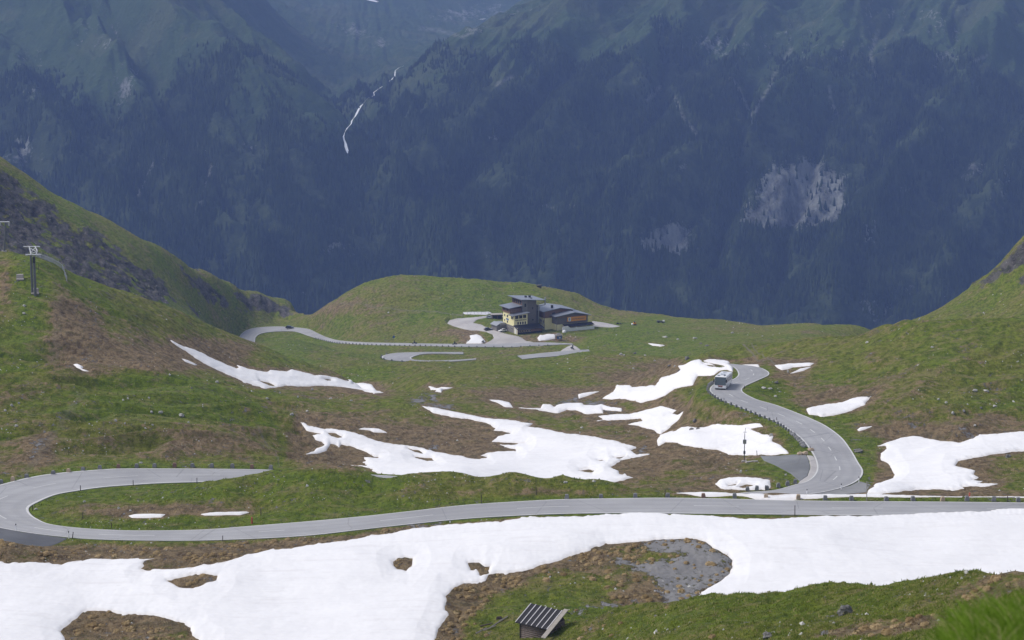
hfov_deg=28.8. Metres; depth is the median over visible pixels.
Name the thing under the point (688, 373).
snow patch
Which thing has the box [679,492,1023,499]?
snow patch
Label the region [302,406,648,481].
snow field
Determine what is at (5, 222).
lift pylon
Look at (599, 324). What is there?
terrace pad
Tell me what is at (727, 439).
snow patch
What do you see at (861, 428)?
snow patch
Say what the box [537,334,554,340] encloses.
snow patch
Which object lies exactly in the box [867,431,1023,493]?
snow field
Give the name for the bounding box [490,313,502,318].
shed
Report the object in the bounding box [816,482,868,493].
gravel apron
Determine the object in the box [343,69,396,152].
mountain stream
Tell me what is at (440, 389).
snow patch
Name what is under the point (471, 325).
forecourt
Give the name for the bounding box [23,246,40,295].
lift pylon
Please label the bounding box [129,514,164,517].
snow patch
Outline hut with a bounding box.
[515,603,569,638]
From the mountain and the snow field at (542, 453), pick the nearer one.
the snow field at (542, 453)
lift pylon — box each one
[0,221,9,251]
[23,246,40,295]
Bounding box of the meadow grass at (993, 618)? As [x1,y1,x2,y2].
[908,577,1023,639]
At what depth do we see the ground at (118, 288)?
417.80 m
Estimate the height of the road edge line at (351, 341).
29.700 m
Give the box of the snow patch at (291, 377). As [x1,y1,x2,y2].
[170,340,382,393]
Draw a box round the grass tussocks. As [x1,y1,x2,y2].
[0,528,1019,639]
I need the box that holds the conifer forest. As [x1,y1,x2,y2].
[0,12,1023,327]
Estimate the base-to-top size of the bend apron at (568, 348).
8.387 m
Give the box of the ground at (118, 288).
[0,156,1023,639]
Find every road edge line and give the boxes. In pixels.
[0,367,860,539]
[26,363,1023,530]
[240,326,552,343]
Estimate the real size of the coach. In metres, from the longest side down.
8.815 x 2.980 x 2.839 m
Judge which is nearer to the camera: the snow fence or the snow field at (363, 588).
the snow field at (363, 588)
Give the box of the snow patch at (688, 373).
[603,359,732,402]
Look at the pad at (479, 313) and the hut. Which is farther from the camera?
the pad at (479, 313)
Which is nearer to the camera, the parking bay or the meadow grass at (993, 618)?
the meadow grass at (993, 618)
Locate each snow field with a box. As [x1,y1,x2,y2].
[0,508,1023,639]
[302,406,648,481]
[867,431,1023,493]
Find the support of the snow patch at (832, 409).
on the ground at (118, 288)
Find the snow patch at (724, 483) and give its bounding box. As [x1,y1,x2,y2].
[716,477,770,489]
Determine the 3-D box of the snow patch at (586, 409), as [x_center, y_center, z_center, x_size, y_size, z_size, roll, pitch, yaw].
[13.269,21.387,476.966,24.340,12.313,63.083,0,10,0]
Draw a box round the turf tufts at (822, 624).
[510,569,1023,639]
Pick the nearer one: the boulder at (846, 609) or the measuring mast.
the boulder at (846, 609)
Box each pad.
[463,312,490,314]
[592,321,618,326]
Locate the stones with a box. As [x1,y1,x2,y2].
[0,285,1023,639]
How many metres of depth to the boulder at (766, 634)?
172.36 m
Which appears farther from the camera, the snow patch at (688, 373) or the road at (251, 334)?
the road at (251, 334)
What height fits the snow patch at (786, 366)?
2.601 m
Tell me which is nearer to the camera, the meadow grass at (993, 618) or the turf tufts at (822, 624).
the meadow grass at (993, 618)
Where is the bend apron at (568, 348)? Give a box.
[561,345,579,350]
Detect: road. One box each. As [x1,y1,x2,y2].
[0,364,1023,540]
[240,327,572,346]
[382,352,475,361]
[518,349,588,358]
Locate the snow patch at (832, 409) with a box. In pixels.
[807,396,870,416]
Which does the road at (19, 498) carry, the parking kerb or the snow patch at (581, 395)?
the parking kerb
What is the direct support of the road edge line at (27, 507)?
on the road at (19, 498)
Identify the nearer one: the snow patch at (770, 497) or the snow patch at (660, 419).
the snow patch at (770, 497)
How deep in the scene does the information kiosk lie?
947.13 m
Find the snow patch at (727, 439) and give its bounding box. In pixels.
[657,423,787,454]
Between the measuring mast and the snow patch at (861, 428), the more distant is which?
the snow patch at (861, 428)
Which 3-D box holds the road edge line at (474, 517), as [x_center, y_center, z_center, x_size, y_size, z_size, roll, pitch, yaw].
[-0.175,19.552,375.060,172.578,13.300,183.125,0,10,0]
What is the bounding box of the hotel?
[490,295,594,334]
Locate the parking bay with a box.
[761,455,809,480]
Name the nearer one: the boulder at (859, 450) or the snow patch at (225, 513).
the snow patch at (225, 513)
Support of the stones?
on the ground at (118, 288)
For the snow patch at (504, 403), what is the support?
on the ground at (118, 288)
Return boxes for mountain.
[0,0,1023,329]
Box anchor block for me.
[16,274,23,280]
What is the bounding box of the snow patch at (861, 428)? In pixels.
[858,426,871,430]
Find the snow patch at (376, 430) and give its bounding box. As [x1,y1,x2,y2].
[361,428,386,432]
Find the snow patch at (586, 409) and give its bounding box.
[521,403,621,413]
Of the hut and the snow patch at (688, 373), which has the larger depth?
the snow patch at (688, 373)
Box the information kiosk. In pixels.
[554,333,561,339]
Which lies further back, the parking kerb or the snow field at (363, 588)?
the parking kerb
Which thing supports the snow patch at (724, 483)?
on the ground at (118, 288)
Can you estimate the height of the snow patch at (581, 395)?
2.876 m
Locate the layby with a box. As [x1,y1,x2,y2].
[0,528,67,546]
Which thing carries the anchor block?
on the ground at (118, 288)
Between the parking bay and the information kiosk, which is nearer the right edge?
the parking bay
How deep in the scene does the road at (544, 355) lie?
862.31 m
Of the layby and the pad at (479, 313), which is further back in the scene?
the pad at (479, 313)
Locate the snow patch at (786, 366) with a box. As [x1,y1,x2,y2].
[775,363,813,369]
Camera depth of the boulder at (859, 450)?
351.95 m
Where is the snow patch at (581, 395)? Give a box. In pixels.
[578,391,598,397]
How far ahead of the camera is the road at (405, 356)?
872.23 m
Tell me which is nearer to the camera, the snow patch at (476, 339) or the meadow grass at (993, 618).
the meadow grass at (993, 618)
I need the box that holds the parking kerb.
[798,455,816,483]
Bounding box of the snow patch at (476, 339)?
[466,334,484,343]
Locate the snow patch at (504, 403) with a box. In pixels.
[491,400,512,407]
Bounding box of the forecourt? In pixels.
[447,316,529,343]
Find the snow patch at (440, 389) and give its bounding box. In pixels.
[429,386,452,391]
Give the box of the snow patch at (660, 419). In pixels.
[597,406,682,433]
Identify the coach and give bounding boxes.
[713,371,731,389]
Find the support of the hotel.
on the ground at (118, 288)
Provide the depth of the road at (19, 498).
297.10 m
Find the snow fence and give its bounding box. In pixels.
[36,253,66,280]
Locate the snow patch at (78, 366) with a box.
[74,364,86,370]
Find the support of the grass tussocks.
on the ground at (118, 288)
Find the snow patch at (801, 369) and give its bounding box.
[792,367,809,372]
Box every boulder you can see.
[763,631,772,639]
[837,605,852,615]
[853,448,862,452]
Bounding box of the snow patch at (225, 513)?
[201,511,248,515]
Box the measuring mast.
[741,428,746,461]
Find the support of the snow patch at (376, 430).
on the ground at (118, 288)
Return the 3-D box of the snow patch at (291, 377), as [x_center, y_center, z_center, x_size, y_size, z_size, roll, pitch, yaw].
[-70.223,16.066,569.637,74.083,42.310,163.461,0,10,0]
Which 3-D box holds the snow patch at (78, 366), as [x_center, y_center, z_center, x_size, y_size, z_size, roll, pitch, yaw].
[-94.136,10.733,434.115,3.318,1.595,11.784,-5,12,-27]

